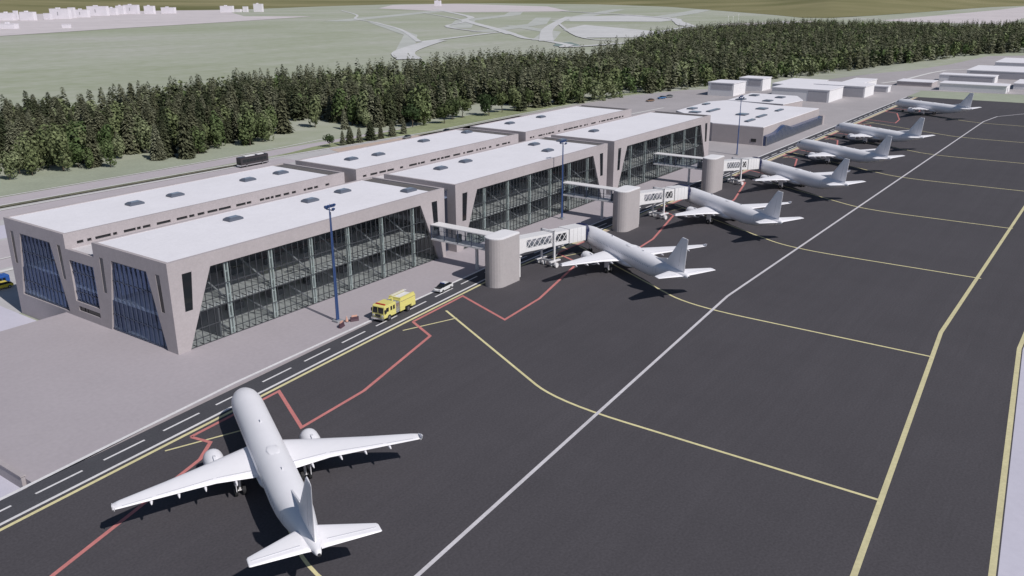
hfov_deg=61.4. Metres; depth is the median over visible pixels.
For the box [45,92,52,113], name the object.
spruce tree
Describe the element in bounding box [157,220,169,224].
clerestory window
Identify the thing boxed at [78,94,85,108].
spruce tree
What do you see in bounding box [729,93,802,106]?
annex
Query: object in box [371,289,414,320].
fire truck
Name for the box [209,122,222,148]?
broadleaf tree
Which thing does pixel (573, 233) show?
jet bridge
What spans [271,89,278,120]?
spruce tree
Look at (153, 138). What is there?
spruce tree
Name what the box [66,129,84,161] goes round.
broadleaf tree
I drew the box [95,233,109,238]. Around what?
clerestory window
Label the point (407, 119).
spruce tree
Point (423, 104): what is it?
round tree
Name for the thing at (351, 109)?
broadleaf tree
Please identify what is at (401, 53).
track
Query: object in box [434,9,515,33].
track
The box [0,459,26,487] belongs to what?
retaining wall
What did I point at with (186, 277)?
slot window
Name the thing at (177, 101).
spruce tree
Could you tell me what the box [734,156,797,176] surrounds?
clearance line
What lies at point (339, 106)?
broadleaf tree
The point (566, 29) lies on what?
track
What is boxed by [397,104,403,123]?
spruce tree
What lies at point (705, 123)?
slot window
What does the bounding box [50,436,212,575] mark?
clearance line
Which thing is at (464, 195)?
slot window
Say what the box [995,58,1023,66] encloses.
shed
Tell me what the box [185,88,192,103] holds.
spruce tree
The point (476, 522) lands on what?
stand limit line
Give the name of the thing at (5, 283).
car
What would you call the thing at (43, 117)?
spruce tree
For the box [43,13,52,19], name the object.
village house
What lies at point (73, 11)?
village house
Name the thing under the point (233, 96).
spruce tree
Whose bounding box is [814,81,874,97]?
hangar
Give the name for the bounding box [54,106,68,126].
spruce tree
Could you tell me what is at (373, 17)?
worn ground
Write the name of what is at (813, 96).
door
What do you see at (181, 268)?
terminal building
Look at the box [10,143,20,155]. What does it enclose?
broadleaf tree
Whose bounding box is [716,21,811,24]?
bare ground
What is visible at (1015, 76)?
building
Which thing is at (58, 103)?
spruce tree
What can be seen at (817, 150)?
airliner
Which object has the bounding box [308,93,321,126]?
broadleaf tree
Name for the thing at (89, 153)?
broadleaf tree
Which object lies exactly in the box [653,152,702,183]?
glazed walkway
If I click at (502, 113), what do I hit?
grass verge
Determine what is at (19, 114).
spruce tree
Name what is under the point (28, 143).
broadleaf tree
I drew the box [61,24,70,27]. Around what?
village house
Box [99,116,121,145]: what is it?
broadleaf tree
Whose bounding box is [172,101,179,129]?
spruce tree
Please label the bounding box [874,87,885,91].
door
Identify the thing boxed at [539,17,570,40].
track
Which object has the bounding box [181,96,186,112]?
spruce tree
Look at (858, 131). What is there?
airliner
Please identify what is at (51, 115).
spruce tree
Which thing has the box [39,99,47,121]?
spruce tree
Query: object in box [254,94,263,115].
spruce tree
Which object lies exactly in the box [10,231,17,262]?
slot window
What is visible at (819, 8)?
hills
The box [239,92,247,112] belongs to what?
spruce tree
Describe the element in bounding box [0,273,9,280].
van
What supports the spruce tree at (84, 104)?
on the terrain at (72, 63)
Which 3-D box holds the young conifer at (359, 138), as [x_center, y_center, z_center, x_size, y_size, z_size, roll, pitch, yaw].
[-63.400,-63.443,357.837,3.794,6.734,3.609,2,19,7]
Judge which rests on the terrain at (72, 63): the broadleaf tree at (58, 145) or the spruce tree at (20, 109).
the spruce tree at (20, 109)
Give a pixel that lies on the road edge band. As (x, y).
(550, 254)
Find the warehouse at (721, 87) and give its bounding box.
[708,79,745,95]
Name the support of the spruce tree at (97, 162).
on the grass field
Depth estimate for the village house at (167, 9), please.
2747.83 m
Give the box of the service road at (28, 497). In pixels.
[0,97,914,522]
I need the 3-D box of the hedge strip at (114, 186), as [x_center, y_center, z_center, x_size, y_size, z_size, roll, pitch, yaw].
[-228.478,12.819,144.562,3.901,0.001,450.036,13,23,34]
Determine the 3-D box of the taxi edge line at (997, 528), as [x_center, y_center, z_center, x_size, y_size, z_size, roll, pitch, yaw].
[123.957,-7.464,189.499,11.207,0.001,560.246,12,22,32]
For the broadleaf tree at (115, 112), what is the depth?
352.27 m
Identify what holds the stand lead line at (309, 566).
on the apron
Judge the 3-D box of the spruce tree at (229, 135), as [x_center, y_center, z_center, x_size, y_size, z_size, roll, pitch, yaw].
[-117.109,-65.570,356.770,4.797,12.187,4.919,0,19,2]
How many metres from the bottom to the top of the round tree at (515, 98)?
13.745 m
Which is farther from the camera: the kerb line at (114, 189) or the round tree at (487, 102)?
the round tree at (487, 102)
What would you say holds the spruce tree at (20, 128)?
on the terrain at (72, 63)
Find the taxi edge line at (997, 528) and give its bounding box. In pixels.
[988,333,1023,575]
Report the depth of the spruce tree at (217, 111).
358.65 m
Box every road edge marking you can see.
[0,97,905,499]
[0,97,913,525]
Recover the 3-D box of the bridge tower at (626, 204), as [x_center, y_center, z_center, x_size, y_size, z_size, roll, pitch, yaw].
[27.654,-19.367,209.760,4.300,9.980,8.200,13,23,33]
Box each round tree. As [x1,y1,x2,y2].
[401,103,420,126]
[410,83,432,124]
[435,104,454,123]
[443,99,463,119]
[454,96,472,117]
[475,93,496,112]
[496,91,508,107]
[508,85,521,110]
[523,88,534,108]
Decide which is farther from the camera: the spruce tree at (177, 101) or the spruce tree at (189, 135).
the spruce tree at (177, 101)
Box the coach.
[236,153,268,166]
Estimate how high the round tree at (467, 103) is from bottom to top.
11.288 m
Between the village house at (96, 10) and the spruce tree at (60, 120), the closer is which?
the spruce tree at (60, 120)
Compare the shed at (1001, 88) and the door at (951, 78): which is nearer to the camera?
the shed at (1001, 88)
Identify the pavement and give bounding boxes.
[0,161,738,486]
[708,89,919,158]
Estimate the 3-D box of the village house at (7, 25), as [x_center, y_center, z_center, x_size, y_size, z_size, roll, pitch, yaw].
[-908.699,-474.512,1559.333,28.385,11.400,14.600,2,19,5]
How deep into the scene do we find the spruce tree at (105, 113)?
339.73 m
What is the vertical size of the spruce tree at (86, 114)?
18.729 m
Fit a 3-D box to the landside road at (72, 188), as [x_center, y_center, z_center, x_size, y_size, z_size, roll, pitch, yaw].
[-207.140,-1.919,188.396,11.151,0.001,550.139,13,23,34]
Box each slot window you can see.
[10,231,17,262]
[57,245,65,278]
[99,257,106,292]
[155,274,164,312]
[182,272,192,311]
[432,201,437,229]
[462,192,466,220]
[600,153,602,175]
[617,148,620,169]
[705,123,706,141]
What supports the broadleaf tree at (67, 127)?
on the terrain at (72, 63)
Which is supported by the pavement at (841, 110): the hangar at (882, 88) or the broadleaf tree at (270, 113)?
the hangar at (882, 88)
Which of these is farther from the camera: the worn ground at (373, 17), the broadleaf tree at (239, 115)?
the worn ground at (373, 17)
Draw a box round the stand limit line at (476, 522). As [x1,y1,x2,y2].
[414,114,1018,575]
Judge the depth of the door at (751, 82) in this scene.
534.96 m
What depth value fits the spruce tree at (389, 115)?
402.35 m
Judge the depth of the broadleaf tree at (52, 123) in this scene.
317.69 m
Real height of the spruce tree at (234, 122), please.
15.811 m
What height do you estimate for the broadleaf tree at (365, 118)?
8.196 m
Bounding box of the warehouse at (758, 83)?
[739,76,770,90]
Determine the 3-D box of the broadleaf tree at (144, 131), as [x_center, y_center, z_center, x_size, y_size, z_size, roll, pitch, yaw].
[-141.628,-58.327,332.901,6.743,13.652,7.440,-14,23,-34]
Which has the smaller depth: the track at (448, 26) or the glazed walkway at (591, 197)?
the glazed walkway at (591, 197)
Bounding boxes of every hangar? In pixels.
[772,83,843,102]
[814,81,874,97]
[874,85,891,91]
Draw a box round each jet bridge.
[520,223,588,267]
[640,184,690,219]
[723,157,761,184]
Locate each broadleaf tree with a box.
[0,151,18,179]
[7,148,26,173]
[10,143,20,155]
[14,131,44,170]
[23,146,38,175]
[30,135,51,167]
[33,124,59,164]
[40,122,60,157]
[43,123,72,170]
[46,143,58,164]
[48,99,71,114]
[61,123,78,143]
[66,120,86,136]
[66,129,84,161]
[66,141,85,166]
[69,125,87,163]
[81,147,94,168]
[86,100,96,114]
[94,144,101,159]
[96,123,112,157]
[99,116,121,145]
[99,138,116,166]
[111,101,131,119]
[112,110,128,146]
[112,134,125,158]
[115,114,126,143]
[127,114,147,153]
[133,119,153,152]
[157,107,178,143]
[189,125,206,153]
[202,123,211,141]
[208,111,225,145]
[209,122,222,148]
[219,105,232,129]
[223,110,232,130]
[230,101,255,125]
[236,113,258,134]
[237,109,255,145]
[253,112,269,140]
[260,110,273,140]
[264,104,277,132]
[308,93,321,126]
[330,87,346,120]
[346,94,356,124]
[354,89,370,125]
[361,110,370,126]
[372,88,382,104]
[380,91,393,112]
[405,90,420,122]
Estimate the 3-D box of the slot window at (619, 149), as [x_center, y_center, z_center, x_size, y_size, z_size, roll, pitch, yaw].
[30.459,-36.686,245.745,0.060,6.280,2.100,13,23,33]
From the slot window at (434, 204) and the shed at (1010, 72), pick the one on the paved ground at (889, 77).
the shed at (1010, 72)
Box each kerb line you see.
[0,88,691,205]
[0,138,324,196]
[0,166,237,210]
[884,69,966,82]
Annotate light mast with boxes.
[324,203,342,322]
[558,140,566,219]
[734,95,744,154]
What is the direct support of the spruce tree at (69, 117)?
on the terrain at (72, 63)
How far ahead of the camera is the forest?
610.24 m
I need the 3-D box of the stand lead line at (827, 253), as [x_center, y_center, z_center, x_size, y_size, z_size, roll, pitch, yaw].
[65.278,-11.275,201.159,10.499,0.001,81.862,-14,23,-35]
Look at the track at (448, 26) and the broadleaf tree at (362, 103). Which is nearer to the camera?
the broadleaf tree at (362, 103)
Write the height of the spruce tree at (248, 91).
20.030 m
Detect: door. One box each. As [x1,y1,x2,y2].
[711,83,731,89]
[748,79,760,85]
[807,91,827,102]
[842,87,863,97]
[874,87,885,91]
[949,76,992,82]
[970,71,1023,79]
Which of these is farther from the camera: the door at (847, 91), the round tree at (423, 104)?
the door at (847, 91)
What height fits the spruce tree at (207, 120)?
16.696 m
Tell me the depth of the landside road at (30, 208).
273.39 m
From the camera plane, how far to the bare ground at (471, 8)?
3537.99 m
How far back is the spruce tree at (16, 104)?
355.33 m
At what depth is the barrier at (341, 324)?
148.85 m
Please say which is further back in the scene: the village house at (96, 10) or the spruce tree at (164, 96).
the village house at (96, 10)
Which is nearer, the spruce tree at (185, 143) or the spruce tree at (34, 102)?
the spruce tree at (185, 143)
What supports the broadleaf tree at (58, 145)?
on the grass field
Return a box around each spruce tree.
[0,111,9,147]
[0,127,6,160]
[1,108,12,132]
[3,99,12,118]
[3,121,19,167]
[14,103,19,121]
[14,116,25,144]
[16,109,25,130]
[18,106,25,114]
[24,112,33,132]
[24,119,46,165]
[26,99,38,122]
[32,99,39,111]
[34,110,54,161]
[38,111,45,123]
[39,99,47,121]
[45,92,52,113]
[45,117,52,128]
[48,108,55,122]
[49,96,56,110]
[54,99,67,123]
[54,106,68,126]
[56,112,65,129]
[67,113,71,123]
[68,109,75,123]
[74,102,80,121]
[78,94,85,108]
[78,101,86,120]
[81,103,88,121]
[82,109,99,137]
[84,105,99,130]
[84,125,103,167]
[89,126,103,162]
[93,105,103,138]
[101,107,112,124]
[105,105,116,119]
[119,107,144,154]
[122,99,130,116]
[130,101,139,116]
[130,112,145,149]
[135,90,144,113]
[141,95,153,121]
[143,105,152,121]
[145,107,154,141]
[148,124,166,160]
[149,95,159,114]
[150,107,155,122]
[154,110,162,134]
[155,137,164,160]
[157,106,177,152]
[158,90,166,117]
[158,120,175,157]
[166,102,178,145]
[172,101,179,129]
[174,94,182,108]
[176,108,195,159]
[178,113,196,157]
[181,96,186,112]
[184,100,191,119]
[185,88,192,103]
[185,104,207,153]
[190,94,196,110]
[194,99,210,144]
[198,118,210,149]
[199,95,206,113]
[205,95,214,114]
[205,105,214,144]
[215,106,225,141]
[219,93,229,110]
[225,115,234,143]
[226,91,234,112]
[228,85,239,107]
[231,103,240,139]
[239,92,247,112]
[240,107,253,144]
[245,83,256,113]
[247,95,254,112]
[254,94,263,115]
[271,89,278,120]
[274,91,294,133]
[325,96,331,121]
[328,83,343,122]
[340,109,348,129]
[342,83,350,121]
[365,85,377,126]
[373,93,385,127]
[383,90,397,125]
[389,85,398,119]
[396,86,404,117]
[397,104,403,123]
[401,99,409,122]
[426,84,437,118]
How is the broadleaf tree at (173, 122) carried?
on the terrain at (72, 63)
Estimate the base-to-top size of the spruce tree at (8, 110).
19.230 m
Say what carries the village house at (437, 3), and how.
on the bare ground at (471, 8)
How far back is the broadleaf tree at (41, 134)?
307.94 m
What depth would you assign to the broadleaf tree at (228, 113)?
368.27 m
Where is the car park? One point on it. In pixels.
(680, 99)
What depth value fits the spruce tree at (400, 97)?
424.37 m
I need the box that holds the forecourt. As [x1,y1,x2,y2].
[0,135,413,312]
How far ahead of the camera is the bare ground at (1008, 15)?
2073.30 m
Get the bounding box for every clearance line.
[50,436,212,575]
[190,322,430,436]
[412,253,574,321]
[558,212,673,252]
[658,181,745,209]
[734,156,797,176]
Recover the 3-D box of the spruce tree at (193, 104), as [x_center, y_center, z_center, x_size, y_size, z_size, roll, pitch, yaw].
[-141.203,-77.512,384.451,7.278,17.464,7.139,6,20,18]
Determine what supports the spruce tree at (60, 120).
on the terrain at (72, 63)
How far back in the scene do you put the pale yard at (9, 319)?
164.30 m
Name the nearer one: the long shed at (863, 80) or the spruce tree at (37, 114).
the spruce tree at (37, 114)
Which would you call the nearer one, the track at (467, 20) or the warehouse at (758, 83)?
the warehouse at (758, 83)
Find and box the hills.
[0,0,1023,17]
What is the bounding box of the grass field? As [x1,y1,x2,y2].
[0,144,278,195]
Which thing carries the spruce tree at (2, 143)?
on the terrain at (72, 63)
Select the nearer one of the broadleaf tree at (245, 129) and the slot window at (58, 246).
the slot window at (58, 246)
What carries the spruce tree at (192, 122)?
on the grass field
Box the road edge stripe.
[0,97,915,530]
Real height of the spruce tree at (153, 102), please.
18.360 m
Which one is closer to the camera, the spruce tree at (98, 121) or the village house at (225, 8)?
the spruce tree at (98, 121)
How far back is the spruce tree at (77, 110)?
357.45 m
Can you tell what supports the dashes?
on the service road at (28, 497)
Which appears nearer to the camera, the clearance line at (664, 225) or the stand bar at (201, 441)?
the stand bar at (201, 441)
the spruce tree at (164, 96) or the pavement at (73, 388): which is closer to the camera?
the pavement at (73, 388)
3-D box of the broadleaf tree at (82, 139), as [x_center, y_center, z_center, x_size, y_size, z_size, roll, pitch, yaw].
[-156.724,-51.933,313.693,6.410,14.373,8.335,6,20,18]
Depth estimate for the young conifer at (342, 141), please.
350.98 m
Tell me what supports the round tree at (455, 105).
on the grass verge at (441, 124)
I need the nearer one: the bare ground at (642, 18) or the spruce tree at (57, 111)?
the spruce tree at (57, 111)
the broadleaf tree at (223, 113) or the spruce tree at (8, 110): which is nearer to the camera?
the spruce tree at (8, 110)
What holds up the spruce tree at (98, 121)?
on the terrain at (72, 63)
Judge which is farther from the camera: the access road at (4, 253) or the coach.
the coach
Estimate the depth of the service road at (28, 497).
121.16 m
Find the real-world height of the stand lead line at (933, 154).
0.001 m
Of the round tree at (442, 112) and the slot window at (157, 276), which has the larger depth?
the round tree at (442, 112)
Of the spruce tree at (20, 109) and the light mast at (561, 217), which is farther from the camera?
the spruce tree at (20, 109)
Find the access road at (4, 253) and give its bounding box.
[0,240,12,268]
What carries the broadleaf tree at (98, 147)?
on the grass field
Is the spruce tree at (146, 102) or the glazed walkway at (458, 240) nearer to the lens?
the glazed walkway at (458, 240)
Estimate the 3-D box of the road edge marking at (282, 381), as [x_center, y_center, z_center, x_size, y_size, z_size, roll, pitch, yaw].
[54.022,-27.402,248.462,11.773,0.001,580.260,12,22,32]
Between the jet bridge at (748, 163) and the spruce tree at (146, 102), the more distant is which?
the spruce tree at (146, 102)
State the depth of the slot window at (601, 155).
238.02 m
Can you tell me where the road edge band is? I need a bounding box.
[545,97,917,257]
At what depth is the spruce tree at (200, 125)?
341.57 m
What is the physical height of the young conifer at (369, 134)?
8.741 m
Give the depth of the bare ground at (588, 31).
1371.13 m
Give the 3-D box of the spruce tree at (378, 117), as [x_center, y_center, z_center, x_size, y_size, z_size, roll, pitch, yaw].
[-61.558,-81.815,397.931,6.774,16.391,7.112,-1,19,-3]
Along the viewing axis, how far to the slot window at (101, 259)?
145.25 m
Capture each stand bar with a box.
[165,430,239,450]
[403,318,455,330]
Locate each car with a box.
[0,280,13,288]
[433,281,452,292]
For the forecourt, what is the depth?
261.67 m
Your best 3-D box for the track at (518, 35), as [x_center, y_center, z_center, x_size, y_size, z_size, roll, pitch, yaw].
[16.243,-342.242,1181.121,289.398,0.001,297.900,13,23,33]
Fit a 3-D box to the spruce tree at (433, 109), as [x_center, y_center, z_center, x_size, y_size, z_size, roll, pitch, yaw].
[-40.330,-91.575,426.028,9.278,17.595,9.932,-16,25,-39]
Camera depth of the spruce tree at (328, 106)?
416.26 m
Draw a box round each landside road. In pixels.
[0,127,408,204]
[0,158,294,219]
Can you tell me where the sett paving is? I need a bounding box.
[330,116,519,151]
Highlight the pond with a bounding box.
[553,42,578,45]
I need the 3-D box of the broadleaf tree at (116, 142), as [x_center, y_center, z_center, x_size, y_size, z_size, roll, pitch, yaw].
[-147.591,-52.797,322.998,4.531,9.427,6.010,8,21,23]
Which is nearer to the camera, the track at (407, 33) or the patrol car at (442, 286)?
the patrol car at (442, 286)
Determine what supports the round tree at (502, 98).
on the grass verge at (502, 113)
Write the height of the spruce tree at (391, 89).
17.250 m
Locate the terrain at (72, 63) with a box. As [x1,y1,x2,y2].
[0,3,1023,320]
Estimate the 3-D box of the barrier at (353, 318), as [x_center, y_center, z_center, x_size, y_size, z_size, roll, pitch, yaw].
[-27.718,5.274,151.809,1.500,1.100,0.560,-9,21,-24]
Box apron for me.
[0,97,1023,575]
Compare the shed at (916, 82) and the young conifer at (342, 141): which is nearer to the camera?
the young conifer at (342, 141)
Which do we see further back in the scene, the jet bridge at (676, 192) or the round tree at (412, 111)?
the round tree at (412, 111)
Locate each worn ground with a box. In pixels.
[330,11,441,20]
[369,22,416,49]
[447,12,521,27]
[471,18,549,31]
[509,25,560,39]
[552,9,624,20]
[656,10,708,17]
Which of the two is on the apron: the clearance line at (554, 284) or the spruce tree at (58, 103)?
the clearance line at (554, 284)
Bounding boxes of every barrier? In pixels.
[338,320,344,328]
[350,315,358,321]
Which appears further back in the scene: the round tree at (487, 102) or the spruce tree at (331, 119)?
the round tree at (487, 102)
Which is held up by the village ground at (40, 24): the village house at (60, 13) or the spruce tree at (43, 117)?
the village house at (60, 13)
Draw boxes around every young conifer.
[339,131,345,145]
[345,126,354,143]
[356,127,362,142]
[364,121,377,140]
[377,123,383,138]
[388,120,396,136]
[399,118,406,133]
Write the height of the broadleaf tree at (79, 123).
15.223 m
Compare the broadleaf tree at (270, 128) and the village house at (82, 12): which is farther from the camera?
the village house at (82, 12)
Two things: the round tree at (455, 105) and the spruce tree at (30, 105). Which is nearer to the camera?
the spruce tree at (30, 105)
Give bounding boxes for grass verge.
[279,116,493,155]
[468,90,663,117]
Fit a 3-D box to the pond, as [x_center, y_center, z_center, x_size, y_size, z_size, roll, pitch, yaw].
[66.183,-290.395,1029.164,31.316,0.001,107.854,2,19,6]
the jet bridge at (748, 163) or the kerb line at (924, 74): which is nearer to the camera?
the jet bridge at (748, 163)
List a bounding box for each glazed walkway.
[430,222,492,269]
[563,181,615,218]
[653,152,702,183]
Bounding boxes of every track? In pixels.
[341,10,419,41]
[391,40,446,58]
[417,32,572,44]
[427,13,481,31]
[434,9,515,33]
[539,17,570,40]
[557,23,614,40]
[559,42,627,46]
[567,11,693,25]
[637,26,690,36]
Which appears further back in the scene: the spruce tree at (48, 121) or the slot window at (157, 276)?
the spruce tree at (48, 121)
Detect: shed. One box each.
[771,78,827,93]
[843,78,876,84]
[897,78,937,86]
[939,72,998,82]
[939,81,1010,93]
[967,65,1023,79]
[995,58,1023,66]
[1013,79,1023,89]
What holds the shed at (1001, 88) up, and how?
on the paved ground at (889, 77)
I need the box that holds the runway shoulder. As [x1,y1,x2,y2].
[998,348,1023,575]
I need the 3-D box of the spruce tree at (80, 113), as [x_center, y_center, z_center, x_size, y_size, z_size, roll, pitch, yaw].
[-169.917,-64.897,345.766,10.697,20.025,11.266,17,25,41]
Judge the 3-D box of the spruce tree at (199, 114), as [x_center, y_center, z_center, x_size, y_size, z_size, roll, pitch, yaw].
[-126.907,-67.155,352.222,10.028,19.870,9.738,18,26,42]
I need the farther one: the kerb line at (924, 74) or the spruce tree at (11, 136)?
the kerb line at (924, 74)
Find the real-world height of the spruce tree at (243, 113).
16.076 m
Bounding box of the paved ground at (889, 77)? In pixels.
[827,56,1023,94]
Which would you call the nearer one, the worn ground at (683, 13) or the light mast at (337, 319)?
the light mast at (337, 319)
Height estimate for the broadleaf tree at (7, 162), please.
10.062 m
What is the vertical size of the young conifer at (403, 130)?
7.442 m
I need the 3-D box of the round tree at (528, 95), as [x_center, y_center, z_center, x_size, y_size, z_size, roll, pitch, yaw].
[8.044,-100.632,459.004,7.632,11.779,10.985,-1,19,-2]
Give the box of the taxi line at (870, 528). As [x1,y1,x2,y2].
[850,206,1023,575]
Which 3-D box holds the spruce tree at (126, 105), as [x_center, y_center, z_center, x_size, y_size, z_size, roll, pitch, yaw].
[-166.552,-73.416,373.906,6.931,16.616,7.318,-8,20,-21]
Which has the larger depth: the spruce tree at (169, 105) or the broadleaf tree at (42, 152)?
the spruce tree at (169, 105)
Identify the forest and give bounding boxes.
[0,17,1023,120]
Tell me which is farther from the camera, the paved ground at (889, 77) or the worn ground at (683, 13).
the worn ground at (683, 13)
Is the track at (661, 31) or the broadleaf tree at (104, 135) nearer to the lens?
the broadleaf tree at (104, 135)
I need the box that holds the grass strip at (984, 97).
[910,91,1023,102]
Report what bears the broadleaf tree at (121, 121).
on the terrain at (72, 63)
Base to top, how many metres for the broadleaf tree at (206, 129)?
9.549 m
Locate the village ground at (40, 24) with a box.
[0,10,309,35]
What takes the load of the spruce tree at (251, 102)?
on the terrain at (72, 63)
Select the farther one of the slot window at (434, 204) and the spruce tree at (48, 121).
the spruce tree at (48, 121)
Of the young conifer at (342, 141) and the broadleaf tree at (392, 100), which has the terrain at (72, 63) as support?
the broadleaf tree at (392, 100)
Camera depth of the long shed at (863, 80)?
514.55 m
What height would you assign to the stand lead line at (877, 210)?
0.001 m
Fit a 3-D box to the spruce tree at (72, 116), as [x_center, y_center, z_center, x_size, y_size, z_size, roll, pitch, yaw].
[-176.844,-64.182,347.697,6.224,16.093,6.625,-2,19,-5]
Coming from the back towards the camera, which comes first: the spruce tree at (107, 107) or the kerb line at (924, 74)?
the kerb line at (924, 74)
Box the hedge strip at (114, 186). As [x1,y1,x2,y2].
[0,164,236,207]
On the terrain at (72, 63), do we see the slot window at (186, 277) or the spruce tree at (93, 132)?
the spruce tree at (93, 132)
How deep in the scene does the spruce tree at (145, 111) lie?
350.36 m
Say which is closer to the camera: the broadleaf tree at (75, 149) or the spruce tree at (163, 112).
the broadleaf tree at (75, 149)
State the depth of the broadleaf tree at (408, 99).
408.69 m
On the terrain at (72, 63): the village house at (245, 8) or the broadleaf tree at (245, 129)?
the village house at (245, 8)
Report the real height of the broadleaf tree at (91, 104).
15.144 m
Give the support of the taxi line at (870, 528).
on the apron
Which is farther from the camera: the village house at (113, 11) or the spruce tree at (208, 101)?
the village house at (113, 11)
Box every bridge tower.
[485,229,521,287]
[612,185,640,231]
[701,154,724,192]
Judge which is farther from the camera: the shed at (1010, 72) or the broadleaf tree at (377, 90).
the shed at (1010, 72)
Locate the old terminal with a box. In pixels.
[676,100,824,145]
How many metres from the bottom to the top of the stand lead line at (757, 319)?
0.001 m
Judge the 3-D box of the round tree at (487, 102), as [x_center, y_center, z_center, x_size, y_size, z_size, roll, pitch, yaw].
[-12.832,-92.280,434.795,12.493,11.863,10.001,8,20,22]
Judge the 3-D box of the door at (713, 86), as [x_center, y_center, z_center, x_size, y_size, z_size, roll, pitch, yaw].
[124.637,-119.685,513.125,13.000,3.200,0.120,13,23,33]
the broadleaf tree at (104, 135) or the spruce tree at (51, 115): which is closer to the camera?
the broadleaf tree at (104, 135)
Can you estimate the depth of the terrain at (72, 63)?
978.88 m
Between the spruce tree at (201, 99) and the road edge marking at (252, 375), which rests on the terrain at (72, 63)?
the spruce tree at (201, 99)
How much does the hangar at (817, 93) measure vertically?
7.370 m
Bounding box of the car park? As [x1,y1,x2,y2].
[419,87,771,135]
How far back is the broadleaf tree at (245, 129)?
348.66 m
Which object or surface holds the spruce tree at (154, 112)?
on the terrain at (72, 63)
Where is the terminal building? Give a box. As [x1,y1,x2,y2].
[3,105,710,354]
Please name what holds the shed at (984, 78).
on the paved ground at (889, 77)
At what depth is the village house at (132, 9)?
2708.17 m
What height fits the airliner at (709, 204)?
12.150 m
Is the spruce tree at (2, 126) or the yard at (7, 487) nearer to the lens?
the yard at (7, 487)
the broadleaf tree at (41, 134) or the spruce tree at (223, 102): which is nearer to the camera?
the broadleaf tree at (41, 134)
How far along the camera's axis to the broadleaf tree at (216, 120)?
349.06 m
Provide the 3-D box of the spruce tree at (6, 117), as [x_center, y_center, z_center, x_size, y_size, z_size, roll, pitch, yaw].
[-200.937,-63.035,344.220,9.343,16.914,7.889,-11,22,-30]
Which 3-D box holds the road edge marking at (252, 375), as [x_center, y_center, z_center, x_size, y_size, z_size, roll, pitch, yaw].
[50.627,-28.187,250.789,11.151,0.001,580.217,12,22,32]
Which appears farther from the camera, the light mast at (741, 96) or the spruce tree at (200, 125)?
the spruce tree at (200, 125)
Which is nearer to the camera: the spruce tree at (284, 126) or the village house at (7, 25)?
the spruce tree at (284, 126)
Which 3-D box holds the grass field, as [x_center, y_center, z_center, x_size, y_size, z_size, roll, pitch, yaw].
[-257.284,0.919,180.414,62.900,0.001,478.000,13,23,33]
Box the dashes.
[0,98,907,511]
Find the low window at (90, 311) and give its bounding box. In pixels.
[89,310,100,316]
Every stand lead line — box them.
[288,531,320,575]
[446,311,877,499]
[579,246,929,356]
[676,205,980,278]
[745,175,1012,228]
[795,153,1019,190]
[837,136,1023,163]
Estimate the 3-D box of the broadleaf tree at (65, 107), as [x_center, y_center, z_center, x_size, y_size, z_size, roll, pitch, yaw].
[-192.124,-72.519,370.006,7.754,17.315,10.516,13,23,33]
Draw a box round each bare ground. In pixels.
[381,4,565,11]
[563,25,659,37]
[569,15,677,21]
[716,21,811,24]
[884,7,1023,24]
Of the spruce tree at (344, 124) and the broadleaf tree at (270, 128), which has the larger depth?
the spruce tree at (344, 124)
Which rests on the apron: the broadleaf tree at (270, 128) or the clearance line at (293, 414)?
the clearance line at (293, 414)
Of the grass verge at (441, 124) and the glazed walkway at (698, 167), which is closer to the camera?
the glazed walkway at (698, 167)
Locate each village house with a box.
[0,12,16,19]
[0,22,18,28]
[19,11,36,19]
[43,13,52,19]
[49,7,71,18]
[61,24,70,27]
[67,7,76,17]
[75,9,90,16]
[86,5,109,15]
[109,7,118,14]
[115,5,125,13]
[123,4,139,13]
[143,5,155,13]
[160,6,176,12]
[220,5,233,11]
[242,6,248,11]
[253,3,263,11]
[434,0,440,5]
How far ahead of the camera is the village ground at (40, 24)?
2000.49 m
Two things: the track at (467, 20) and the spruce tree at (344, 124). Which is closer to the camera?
the spruce tree at (344, 124)
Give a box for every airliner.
[111,387,422,566]
[558,225,714,278]
[672,187,802,225]
[753,158,865,188]
[796,136,903,163]
[835,117,934,143]
[895,93,980,115]
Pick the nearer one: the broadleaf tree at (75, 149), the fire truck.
the fire truck
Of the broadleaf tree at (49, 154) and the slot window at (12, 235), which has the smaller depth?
the slot window at (12, 235)
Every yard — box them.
[0,225,6,238]
[0,306,35,330]
[0,475,19,498]
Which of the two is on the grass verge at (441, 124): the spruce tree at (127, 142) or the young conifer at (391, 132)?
the young conifer at (391, 132)
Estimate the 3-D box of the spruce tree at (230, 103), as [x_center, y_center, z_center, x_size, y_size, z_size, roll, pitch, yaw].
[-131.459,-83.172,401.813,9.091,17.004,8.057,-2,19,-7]

